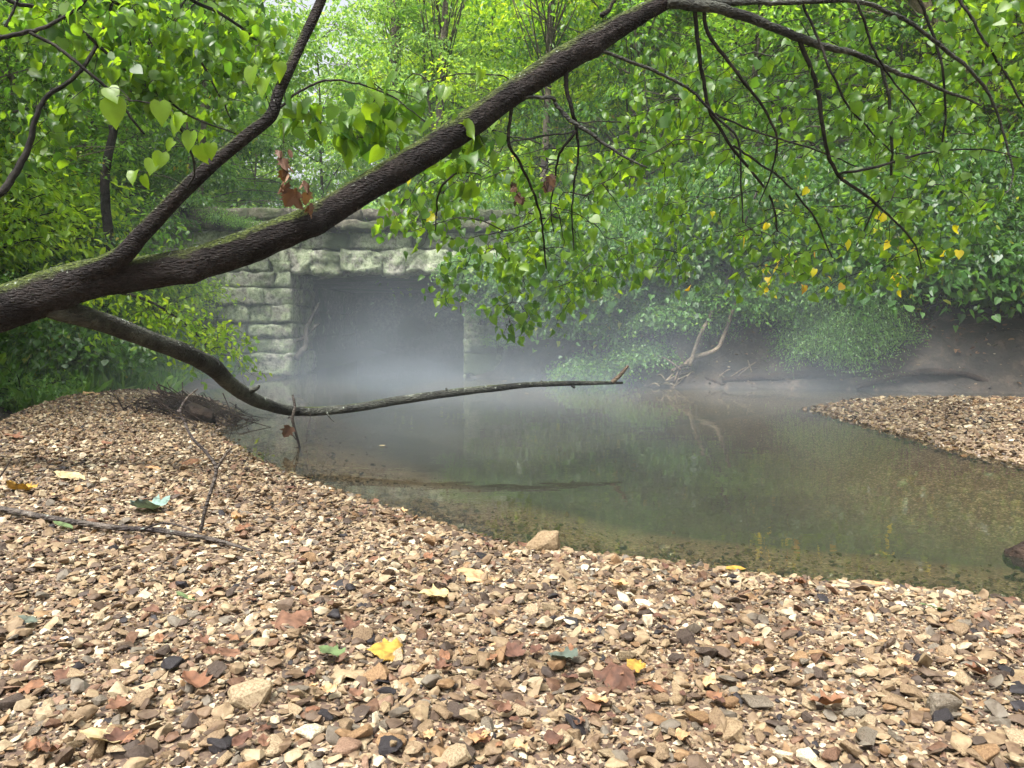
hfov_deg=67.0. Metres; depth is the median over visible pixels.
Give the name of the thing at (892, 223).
bush
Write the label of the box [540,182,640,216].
bush
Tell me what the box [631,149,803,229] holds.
bush
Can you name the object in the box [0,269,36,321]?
bush
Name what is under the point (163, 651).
cobble
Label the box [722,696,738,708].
cobble
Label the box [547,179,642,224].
bush
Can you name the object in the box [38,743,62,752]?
fallen leaf
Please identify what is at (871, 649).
cobble
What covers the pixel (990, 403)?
gravel
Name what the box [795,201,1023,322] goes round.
vine
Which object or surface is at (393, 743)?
cobble
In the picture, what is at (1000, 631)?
fallen leaf
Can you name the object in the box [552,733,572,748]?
cobble
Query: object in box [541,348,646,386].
vine
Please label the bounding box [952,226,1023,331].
vine
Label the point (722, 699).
fallen leaf
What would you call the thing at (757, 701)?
cobble
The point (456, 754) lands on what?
stone
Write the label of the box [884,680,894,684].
cobble
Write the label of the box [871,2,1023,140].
forest tree
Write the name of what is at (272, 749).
stone
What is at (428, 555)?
fallen leaf
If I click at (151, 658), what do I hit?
fallen leaf
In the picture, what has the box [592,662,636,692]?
fallen leaf
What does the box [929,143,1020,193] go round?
vine
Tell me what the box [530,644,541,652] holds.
fallen leaf
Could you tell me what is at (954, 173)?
bush
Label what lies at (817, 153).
vine
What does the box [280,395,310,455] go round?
hanging stick
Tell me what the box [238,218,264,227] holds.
weed
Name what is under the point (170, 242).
bush
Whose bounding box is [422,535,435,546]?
stone
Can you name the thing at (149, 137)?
forest tree
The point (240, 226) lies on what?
weed
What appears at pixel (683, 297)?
weed
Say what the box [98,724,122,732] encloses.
stone
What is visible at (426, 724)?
cobble
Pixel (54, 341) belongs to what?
vine
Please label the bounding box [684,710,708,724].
stone
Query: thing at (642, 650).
cobble
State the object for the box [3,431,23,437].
fallen leaf
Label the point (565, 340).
weed
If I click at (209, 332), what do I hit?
bush
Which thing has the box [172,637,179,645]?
cobble
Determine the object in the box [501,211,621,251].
bush
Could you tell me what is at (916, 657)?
stone
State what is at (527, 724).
cobble
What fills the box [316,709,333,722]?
stone
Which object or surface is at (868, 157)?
bush
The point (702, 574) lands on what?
stone
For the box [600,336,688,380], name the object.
vine
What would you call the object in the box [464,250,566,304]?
vine
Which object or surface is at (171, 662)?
cobble
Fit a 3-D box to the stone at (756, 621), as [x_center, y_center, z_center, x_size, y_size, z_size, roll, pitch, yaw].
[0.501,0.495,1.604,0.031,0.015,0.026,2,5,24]
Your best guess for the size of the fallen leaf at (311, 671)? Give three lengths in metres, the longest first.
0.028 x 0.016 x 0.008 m
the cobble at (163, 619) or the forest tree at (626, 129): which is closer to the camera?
the cobble at (163, 619)
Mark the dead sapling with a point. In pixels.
(699, 349)
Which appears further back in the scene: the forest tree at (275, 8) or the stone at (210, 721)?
the forest tree at (275, 8)
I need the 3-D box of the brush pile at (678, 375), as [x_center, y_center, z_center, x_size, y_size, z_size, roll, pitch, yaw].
[2.586,-0.161,9.539,1.772,0.418,0.168,0,5,0]
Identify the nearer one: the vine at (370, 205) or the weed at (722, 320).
the weed at (722, 320)
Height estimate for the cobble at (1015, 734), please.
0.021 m
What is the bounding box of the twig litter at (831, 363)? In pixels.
[562,267,1023,386]
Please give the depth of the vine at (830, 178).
9.51 m
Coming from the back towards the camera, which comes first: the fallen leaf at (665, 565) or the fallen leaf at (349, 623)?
the fallen leaf at (665, 565)
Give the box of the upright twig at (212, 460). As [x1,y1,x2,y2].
[177,389,231,532]
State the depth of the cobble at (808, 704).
1.22 m
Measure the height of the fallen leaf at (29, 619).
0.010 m
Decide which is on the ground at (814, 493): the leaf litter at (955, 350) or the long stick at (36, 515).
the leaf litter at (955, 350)
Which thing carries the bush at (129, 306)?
on the ground at (814, 493)
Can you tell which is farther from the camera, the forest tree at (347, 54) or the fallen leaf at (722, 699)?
the forest tree at (347, 54)
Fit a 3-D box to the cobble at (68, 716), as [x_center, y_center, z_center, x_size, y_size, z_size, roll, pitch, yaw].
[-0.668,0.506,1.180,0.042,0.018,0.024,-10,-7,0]
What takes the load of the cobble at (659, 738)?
on the ground at (814, 493)
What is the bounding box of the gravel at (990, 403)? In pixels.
[798,395,1023,470]
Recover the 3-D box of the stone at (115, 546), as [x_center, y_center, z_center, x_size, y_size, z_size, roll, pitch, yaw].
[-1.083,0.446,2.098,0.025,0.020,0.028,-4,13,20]
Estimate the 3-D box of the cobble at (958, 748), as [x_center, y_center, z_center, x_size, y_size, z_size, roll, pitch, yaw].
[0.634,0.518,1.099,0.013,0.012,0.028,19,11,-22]
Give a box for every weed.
[0,357,92,413]
[151,188,217,217]
[193,203,239,230]
[223,212,258,231]
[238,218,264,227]
[465,306,498,324]
[478,332,520,352]
[540,322,583,344]
[629,301,720,341]
[646,283,719,313]
[652,296,750,334]
[734,260,791,296]
[856,270,932,305]
[862,318,930,355]
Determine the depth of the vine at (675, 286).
9.78 m
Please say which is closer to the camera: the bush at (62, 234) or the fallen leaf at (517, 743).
the fallen leaf at (517, 743)
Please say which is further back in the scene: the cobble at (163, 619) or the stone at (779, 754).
the cobble at (163, 619)
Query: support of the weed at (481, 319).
on the stone bridge
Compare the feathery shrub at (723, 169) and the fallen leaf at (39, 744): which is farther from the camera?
the feathery shrub at (723, 169)
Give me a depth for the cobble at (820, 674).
1.32 m
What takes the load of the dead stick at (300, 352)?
attached to the stone bridge
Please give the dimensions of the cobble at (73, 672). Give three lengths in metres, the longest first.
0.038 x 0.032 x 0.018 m
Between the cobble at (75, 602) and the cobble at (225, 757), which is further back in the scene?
the cobble at (75, 602)
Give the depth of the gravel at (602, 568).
1.62 m
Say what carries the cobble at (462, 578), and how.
on the gravel at (602, 568)
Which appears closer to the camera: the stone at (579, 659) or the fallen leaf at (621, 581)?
the stone at (579, 659)
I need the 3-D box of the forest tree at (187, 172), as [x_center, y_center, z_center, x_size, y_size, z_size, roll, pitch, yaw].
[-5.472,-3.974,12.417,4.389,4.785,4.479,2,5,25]
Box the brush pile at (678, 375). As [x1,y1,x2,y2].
[650,354,755,386]
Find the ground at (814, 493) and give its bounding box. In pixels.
[0,123,1023,767]
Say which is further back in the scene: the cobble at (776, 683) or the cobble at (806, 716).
the cobble at (776, 683)
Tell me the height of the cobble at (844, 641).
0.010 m
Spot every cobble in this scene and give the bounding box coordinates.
[27,726,40,735]
[41,698,54,705]
[46,714,57,718]
[60,710,84,722]
[65,739,84,749]
[66,668,85,677]
[70,598,80,606]
[86,733,105,760]
[91,694,108,705]
[92,611,104,619]
[103,717,111,723]
[106,742,125,752]
[108,658,121,668]
[115,644,128,651]
[130,687,155,707]
[131,680,157,692]
[133,733,146,741]
[152,670,165,679]
[153,644,170,659]
[160,615,168,622]
[161,655,184,668]
[169,647,178,652]
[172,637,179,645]
[177,741,189,748]
[198,728,228,746]
[206,660,227,677]
[216,750,232,766]
[239,643,248,651]
[267,732,284,738]
[283,628,305,634]
[288,702,302,714]
[289,688,306,698]
[316,689,325,695]
[338,717,352,729]
[347,724,372,738]
[353,627,373,640]
[356,598,366,602]
[373,726,379,734]
[376,719,387,727]
[377,693,392,699]
[378,735,402,756]
[380,700,390,713]
[388,647,402,661]
[390,738,400,746]
[398,686,406,695]
[403,741,423,755]
[417,719,433,739]
[432,705,453,719]
[436,608,446,615]
[437,676,452,688]
[447,701,468,720]
[458,647,463,655]
[460,575,472,585]
[460,741,475,756]
[463,655,477,665]
[465,683,480,692]
[467,706,484,716]
[481,716,493,731]
[496,731,506,738]
[522,721,532,727]
[523,603,539,614]
[530,709,537,717]
[537,662,545,668]
[542,602,560,610]
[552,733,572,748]
[598,748,614,757]
[612,705,620,713]
[613,658,619,663]
[617,651,636,660]
[624,714,632,723]
[630,642,639,646]
[630,645,646,657]
[635,610,653,618]
[651,692,668,702]
[651,728,661,739]
[653,668,673,678]
[655,731,663,742]
[661,671,672,681]
[668,727,677,738]
[669,690,687,705]
[671,680,686,696]
[673,752,684,760]
[676,628,695,644]
[689,649,702,659]
[695,647,718,658]
[706,617,717,622]
[708,706,724,727]
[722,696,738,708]
[722,748,731,757]
[729,580,739,583]
[740,694,773,707]
[741,688,752,694]
[754,641,764,648]
[754,728,764,743]
[771,680,779,686]
[778,678,791,687]
[790,746,797,754]
[799,658,808,663]
[800,710,812,722]
[802,694,815,709]
[812,666,827,680]
[821,746,841,760]
[833,672,844,676]
[838,638,852,644]
[839,739,862,757]
[842,706,866,719]
[848,618,859,624]
[855,703,866,709]
[855,726,877,745]
[861,646,875,653]
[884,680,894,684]
[888,728,903,741]
[900,683,925,699]
[913,701,921,710]
[915,634,927,640]
[927,592,938,598]
[928,643,939,649]
[932,708,953,723]
[937,644,955,655]
[950,742,969,756]
[952,621,968,636]
[954,669,972,685]
[956,619,971,625]
[966,748,987,763]
[993,638,1006,646]
[1001,634,1013,637]
[1004,728,1023,746]
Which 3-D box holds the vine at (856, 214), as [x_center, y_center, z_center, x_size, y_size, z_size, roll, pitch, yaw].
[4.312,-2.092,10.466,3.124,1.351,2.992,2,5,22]
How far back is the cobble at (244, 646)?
1.42 m
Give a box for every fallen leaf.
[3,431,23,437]
[6,480,38,489]
[14,615,36,622]
[18,678,44,693]
[23,736,40,751]
[36,741,49,747]
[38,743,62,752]
[52,666,69,681]
[53,521,72,527]
[54,471,85,479]
[79,723,129,742]
[82,391,100,394]
[103,727,134,744]
[105,695,131,709]
[122,729,138,742]
[129,494,169,508]
[142,604,159,611]
[144,655,156,663]
[145,466,160,468]
[154,633,164,642]
[162,698,174,708]
[176,591,194,599]
[179,668,212,687]
[181,458,200,465]
[193,633,209,643]
[198,603,212,610]
[203,646,218,654]
[205,584,222,592]
[218,647,241,656]
[226,634,238,639]
[231,510,240,518]
[232,728,252,745]
[234,523,253,531]
[258,724,270,730]
[258,733,270,746]
[271,610,312,629]
[305,667,317,677]
[305,705,319,712]
[318,644,345,656]
[318,683,337,693]
[340,614,360,629]
[348,685,363,696]
[367,637,402,661]
[369,556,377,561]
[374,598,383,603]
[419,584,448,596]
[422,728,435,738]
[423,552,432,558]
[434,656,451,668]
[438,727,447,731]
[439,649,449,659]
[444,573,451,579]
[456,567,492,584]
[467,730,489,742]
[473,727,486,734]
[473,734,492,744]
[487,654,496,659]
[493,617,507,623]
[496,699,512,712]
[500,641,525,656]
[509,715,518,720]
[512,738,527,751]
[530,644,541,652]
[544,729,563,744]
[548,645,577,659]
[561,673,578,678]
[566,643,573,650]
[574,716,584,724]
[576,693,600,711]
[581,627,594,633]
[585,694,607,702]
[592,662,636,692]
[606,712,615,716]
[609,578,628,584]
[627,659,645,672]
[643,681,665,692]
[653,612,661,617]
[662,562,668,568]
[675,727,689,739]
[703,672,715,685]
[703,722,715,729]
[705,689,722,699]
[713,695,724,702]
[726,565,745,569]
[736,682,744,687]
[738,635,759,645]
[752,664,764,672]
[793,577,806,583]
[806,688,842,704]
[849,727,857,732]
[861,580,887,584]
[896,656,910,664]
[920,603,946,609]
[962,662,988,674]
[973,612,981,617]
[983,627,1006,634]
[999,659,1006,663]
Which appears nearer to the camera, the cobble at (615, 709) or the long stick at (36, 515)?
the cobble at (615, 709)
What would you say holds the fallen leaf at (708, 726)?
on the gravel at (602, 568)
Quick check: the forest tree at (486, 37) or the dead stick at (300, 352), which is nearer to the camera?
the dead stick at (300, 352)
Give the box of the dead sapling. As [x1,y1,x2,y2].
[692,185,759,370]
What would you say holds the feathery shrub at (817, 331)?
on the ground at (814, 493)
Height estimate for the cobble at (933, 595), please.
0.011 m
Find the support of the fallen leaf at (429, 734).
on the gravel at (602, 568)
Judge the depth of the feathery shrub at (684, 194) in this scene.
10.15 m
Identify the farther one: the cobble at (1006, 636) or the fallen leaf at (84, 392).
the fallen leaf at (84, 392)
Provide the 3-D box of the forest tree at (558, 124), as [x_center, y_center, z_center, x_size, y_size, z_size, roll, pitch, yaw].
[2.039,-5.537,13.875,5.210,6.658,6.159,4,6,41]
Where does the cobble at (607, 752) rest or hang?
on the gravel at (602, 568)
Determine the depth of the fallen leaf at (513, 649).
1.39 m
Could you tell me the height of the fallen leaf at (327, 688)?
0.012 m
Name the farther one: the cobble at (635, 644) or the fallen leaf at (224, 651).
the cobble at (635, 644)
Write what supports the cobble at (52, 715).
on the gravel at (602, 568)
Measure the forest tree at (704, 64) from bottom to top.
12.157 m
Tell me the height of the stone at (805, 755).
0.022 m
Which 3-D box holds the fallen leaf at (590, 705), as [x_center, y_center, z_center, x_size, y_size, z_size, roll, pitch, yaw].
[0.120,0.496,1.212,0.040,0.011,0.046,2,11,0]
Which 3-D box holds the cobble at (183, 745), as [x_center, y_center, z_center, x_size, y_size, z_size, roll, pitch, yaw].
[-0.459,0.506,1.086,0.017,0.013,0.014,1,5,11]
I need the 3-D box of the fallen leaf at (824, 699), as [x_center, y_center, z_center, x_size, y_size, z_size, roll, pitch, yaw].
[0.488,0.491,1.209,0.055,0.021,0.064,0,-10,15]
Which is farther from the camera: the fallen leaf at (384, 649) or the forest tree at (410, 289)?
the forest tree at (410, 289)
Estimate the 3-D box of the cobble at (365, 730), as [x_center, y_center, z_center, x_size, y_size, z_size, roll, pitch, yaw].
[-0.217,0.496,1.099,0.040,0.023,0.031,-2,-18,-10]
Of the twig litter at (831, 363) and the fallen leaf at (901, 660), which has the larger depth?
the twig litter at (831, 363)
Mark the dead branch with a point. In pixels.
(689, 361)
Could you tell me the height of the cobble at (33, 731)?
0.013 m
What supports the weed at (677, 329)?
on the ground at (814, 493)
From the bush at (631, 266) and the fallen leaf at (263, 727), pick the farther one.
the bush at (631, 266)
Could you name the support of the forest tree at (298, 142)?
on the ground at (814, 493)
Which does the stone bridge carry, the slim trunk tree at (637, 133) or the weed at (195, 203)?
the weed at (195, 203)
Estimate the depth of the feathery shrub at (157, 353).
9.12 m
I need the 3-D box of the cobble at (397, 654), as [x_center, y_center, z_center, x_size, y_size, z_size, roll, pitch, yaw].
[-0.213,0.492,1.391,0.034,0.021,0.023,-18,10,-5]
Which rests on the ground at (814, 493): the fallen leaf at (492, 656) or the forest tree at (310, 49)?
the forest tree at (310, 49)
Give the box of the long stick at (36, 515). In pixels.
[0,506,252,551]
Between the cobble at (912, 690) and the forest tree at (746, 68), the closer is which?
the cobble at (912, 690)
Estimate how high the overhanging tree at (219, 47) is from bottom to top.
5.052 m
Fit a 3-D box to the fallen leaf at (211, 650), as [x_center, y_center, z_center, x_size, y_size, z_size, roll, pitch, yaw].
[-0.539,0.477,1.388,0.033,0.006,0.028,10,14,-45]
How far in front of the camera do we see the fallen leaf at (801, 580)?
1.97 m
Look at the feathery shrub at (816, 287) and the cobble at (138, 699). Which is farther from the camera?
the feathery shrub at (816, 287)
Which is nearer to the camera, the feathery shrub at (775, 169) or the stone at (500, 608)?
the stone at (500, 608)
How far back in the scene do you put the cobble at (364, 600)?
1.67 m
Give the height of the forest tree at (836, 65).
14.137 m
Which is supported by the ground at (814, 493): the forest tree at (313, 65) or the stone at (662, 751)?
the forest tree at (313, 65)
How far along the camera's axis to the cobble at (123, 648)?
1.46 m
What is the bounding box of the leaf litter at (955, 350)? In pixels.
[551,293,1021,383]
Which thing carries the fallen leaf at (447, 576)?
on the gravel at (602, 568)
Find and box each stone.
[0,693,24,711]
[25,736,47,752]
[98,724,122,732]
[108,544,118,549]
[125,744,152,758]
[186,610,202,619]
[205,716,222,727]
[207,735,234,754]
[227,678,272,709]
[262,734,288,757]
[294,723,325,740]
[299,552,316,564]
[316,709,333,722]
[332,737,361,755]
[363,662,389,681]
[375,732,405,745]
[377,686,395,694]
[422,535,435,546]
[441,743,471,767]
[492,606,507,612]
[512,703,532,716]
[526,530,559,552]
[567,728,581,740]
[572,655,586,662]
[611,554,621,563]
[654,744,669,761]
[667,653,684,660]
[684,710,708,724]
[697,571,706,580]
[713,716,742,742]
[752,619,760,624]
[773,750,792,761]
[789,651,808,665]
[796,747,818,765]
[854,714,875,726]
[881,688,912,709]
[913,653,922,661]
[925,692,962,716]
[970,743,999,764]
[997,664,1014,675]
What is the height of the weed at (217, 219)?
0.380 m
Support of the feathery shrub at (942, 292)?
on the ground at (814, 493)
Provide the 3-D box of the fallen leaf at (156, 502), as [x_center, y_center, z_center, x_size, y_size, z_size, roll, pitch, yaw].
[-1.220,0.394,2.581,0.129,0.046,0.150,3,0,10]
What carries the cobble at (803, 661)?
on the gravel at (602, 568)
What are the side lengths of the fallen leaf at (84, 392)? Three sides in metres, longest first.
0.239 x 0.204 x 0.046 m
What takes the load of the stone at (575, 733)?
on the gravel at (602, 568)
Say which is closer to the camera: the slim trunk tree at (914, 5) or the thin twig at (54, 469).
the thin twig at (54, 469)
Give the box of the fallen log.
[721,368,897,382]
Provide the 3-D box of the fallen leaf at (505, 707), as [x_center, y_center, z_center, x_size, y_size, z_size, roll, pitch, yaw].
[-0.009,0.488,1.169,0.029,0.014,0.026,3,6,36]
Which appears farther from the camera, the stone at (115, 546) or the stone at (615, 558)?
the stone at (615, 558)
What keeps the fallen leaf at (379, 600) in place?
on the ground at (814, 493)
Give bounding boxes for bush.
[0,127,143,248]
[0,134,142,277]
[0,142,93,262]
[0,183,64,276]
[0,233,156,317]
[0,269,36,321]
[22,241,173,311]
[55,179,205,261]
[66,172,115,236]
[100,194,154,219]
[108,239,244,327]
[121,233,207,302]
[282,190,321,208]
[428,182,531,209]
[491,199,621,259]
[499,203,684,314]
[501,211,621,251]
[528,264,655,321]
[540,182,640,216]
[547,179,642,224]
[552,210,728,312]
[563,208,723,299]
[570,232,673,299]
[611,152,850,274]
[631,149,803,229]
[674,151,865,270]
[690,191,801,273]
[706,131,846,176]
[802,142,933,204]
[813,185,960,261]
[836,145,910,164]
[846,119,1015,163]
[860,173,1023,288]
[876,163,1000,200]
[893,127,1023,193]
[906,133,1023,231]
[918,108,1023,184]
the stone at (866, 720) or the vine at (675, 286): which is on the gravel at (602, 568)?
the stone at (866, 720)
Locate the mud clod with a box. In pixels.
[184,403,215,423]
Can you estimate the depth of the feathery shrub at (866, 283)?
9.24 m
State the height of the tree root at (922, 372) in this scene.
0.386 m
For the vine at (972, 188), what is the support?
on the ground at (814, 493)
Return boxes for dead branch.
[683,302,735,365]
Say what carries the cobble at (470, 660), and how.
on the gravel at (602, 568)
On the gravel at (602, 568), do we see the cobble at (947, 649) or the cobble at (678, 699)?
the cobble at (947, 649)
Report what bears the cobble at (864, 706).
on the ground at (814, 493)
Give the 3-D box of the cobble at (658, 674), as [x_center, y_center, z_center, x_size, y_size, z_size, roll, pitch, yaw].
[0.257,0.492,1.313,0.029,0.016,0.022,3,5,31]
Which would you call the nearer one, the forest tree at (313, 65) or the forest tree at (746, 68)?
the forest tree at (746, 68)
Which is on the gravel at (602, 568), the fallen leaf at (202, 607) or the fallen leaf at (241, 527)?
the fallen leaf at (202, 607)
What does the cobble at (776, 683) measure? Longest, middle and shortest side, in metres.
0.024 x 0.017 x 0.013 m
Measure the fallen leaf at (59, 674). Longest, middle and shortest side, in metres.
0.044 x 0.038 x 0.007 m
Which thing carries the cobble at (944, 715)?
on the ground at (814, 493)
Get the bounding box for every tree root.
[705,377,763,388]
[855,368,987,389]
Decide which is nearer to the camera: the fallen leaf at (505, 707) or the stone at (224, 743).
the stone at (224, 743)
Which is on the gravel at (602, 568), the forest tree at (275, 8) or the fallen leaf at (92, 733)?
the fallen leaf at (92, 733)
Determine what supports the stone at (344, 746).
on the gravel at (602, 568)
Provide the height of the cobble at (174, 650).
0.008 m
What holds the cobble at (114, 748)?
on the gravel at (602, 568)
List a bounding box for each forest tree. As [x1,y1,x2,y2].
[0,0,197,282]
[0,0,201,196]
[0,1,26,71]
[0,1,175,261]
[0,1,210,194]
[0,1,235,206]
[9,2,232,205]
[23,2,315,207]
[54,0,328,231]
[77,1,318,208]
[141,0,314,207]
[144,0,316,206]
[161,51,351,207]
[162,0,446,286]
[258,61,430,204]
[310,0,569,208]
[311,43,496,208]
[313,0,616,299]
[315,0,584,204]
[331,24,525,181]
[383,0,605,206]
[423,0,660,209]
[425,0,730,205]
[465,0,783,213]
[493,0,754,197]
[525,0,754,199]
[593,0,978,196]
[598,10,770,178]
[622,0,950,199]
[654,5,906,145]
[711,0,1023,162]
[735,0,906,146]
[764,0,1023,150]
[826,2,1023,132]
[853,0,1023,146]
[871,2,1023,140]
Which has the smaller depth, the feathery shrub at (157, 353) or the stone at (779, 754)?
the stone at (779, 754)
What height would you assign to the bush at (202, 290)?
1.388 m
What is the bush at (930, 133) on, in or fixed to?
on the ground at (814, 493)
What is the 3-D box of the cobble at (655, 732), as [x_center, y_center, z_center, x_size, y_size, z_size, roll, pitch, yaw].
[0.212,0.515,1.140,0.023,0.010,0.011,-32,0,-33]
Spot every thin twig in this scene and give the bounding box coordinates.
[0,456,12,476]
[14,457,87,481]
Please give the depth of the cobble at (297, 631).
1.47 m
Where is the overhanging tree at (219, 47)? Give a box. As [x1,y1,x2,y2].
[0,0,289,197]
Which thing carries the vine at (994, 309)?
on the ground at (814, 493)
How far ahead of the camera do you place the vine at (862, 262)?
9.09 m
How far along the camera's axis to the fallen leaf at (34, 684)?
1.28 m
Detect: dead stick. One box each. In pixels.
[293,302,319,360]
[295,323,319,341]
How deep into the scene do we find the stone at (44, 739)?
1.10 m
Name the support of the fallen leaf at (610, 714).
on the ground at (814, 493)
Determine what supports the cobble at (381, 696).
on the gravel at (602, 568)
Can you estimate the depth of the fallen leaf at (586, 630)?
1.48 m
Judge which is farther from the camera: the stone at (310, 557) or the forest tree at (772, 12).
the forest tree at (772, 12)
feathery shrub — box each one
[128,344,174,370]
[165,362,201,381]
[618,158,762,231]
[630,150,726,200]
[648,294,747,347]
[651,150,788,200]
[703,262,799,319]
[726,156,813,196]
[736,254,915,340]
[757,306,875,366]
[766,306,912,387]
[789,285,932,359]
[792,250,936,318]
[828,176,934,230]
[852,267,941,315]
[898,277,999,314]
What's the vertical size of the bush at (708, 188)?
1.808 m
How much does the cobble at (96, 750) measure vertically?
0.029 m
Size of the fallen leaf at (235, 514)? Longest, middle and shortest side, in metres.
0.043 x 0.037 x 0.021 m
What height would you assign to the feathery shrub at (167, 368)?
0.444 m
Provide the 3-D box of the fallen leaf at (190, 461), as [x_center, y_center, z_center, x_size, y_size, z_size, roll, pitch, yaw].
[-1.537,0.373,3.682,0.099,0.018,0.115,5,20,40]
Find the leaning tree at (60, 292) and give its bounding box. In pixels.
[0,0,1023,421]
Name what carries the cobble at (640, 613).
on the gravel at (602, 568)
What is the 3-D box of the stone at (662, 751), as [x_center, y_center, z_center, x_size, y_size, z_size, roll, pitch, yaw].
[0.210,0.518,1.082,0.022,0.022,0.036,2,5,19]
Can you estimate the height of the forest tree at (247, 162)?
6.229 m
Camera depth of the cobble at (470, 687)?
1.25 m
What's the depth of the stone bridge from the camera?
11.18 m
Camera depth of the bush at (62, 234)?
7.65 m
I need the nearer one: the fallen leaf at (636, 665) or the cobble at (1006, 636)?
the fallen leaf at (636, 665)
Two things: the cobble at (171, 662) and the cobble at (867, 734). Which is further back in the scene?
the cobble at (171, 662)
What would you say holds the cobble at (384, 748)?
on the ground at (814, 493)
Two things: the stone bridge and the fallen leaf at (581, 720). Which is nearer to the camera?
the fallen leaf at (581, 720)
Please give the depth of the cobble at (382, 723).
1.13 m
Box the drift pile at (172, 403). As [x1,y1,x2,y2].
[88,381,268,429]
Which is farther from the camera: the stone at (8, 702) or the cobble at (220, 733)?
the stone at (8, 702)
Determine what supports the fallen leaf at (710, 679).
on the gravel at (602, 568)
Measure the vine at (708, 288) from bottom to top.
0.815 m
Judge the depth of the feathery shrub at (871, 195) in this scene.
9.56 m
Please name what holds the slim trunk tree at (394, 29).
on the ground at (814, 493)
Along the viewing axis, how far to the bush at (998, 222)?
8.79 m
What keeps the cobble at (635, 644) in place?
on the ground at (814, 493)
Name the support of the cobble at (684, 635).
on the gravel at (602, 568)
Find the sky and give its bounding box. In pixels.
[179,0,1022,207]
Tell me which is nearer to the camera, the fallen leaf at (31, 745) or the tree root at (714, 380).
the fallen leaf at (31, 745)
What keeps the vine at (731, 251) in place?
on the ground at (814, 493)
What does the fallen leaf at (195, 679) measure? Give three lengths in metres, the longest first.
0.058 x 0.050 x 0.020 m
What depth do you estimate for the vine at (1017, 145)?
9.68 m
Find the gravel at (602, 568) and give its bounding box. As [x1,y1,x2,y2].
[0,388,1023,767]
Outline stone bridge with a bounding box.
[95,206,601,376]
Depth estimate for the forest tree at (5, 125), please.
8.38 m
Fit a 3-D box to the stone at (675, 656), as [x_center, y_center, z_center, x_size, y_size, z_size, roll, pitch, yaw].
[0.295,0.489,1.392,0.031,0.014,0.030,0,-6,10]
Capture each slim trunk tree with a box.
[3,0,314,312]
[165,0,382,206]
[265,0,517,205]
[495,1,753,207]
[728,0,1023,146]
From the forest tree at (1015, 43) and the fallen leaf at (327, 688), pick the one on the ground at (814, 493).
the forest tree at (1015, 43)
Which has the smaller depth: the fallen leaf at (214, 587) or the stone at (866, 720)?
the stone at (866, 720)
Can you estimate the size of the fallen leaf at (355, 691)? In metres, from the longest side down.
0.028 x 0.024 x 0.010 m
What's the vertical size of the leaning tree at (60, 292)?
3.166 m
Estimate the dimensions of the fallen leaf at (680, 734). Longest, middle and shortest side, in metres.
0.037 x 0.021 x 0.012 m
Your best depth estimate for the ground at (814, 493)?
4.28 m
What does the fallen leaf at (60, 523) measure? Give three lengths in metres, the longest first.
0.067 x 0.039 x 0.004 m
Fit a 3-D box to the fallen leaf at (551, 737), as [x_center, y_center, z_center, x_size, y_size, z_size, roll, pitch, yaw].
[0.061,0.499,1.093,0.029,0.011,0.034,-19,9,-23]
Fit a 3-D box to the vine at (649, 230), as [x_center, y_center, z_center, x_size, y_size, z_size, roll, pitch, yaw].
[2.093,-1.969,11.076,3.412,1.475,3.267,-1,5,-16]
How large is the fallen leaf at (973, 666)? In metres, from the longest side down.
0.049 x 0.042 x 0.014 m
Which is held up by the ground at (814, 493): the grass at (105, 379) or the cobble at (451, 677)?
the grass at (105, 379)
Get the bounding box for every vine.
[0,303,171,393]
[129,318,219,366]
[227,198,260,208]
[337,192,407,237]
[428,252,499,284]
[435,264,538,304]
[462,280,560,324]
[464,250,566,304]
[500,297,654,360]
[509,224,734,328]
[525,271,678,328]
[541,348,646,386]
[552,198,745,279]
[554,224,753,311]
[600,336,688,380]
[611,292,731,342]
[648,197,890,299]
[660,269,804,327]
[692,156,871,240]
[708,286,824,331]
[732,264,858,319]
[738,207,971,300]
[770,182,945,250]
[794,144,1001,241]
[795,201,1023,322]
[797,151,841,184]
[810,161,1016,257]
[905,144,1023,219]
[912,219,1023,309]
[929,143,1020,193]
[936,287,1023,314]
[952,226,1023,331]
[992,185,1023,233]
[999,143,1023,200]
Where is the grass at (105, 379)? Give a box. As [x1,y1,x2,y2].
[0,275,250,413]
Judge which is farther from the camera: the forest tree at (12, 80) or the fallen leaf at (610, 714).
the forest tree at (12, 80)
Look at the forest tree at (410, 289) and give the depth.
18.38 m
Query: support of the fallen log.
on the ground at (814, 493)
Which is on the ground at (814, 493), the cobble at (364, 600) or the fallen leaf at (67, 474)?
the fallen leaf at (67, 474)
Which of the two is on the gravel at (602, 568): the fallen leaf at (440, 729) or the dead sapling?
the fallen leaf at (440, 729)
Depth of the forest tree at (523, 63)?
17.10 m
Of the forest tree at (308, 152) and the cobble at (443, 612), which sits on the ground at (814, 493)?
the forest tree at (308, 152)
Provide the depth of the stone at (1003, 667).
1.39 m
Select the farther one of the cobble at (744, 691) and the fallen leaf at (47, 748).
the cobble at (744, 691)
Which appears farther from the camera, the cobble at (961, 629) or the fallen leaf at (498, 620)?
the cobble at (961, 629)
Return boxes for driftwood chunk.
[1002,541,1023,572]
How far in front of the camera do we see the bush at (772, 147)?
11.12 m

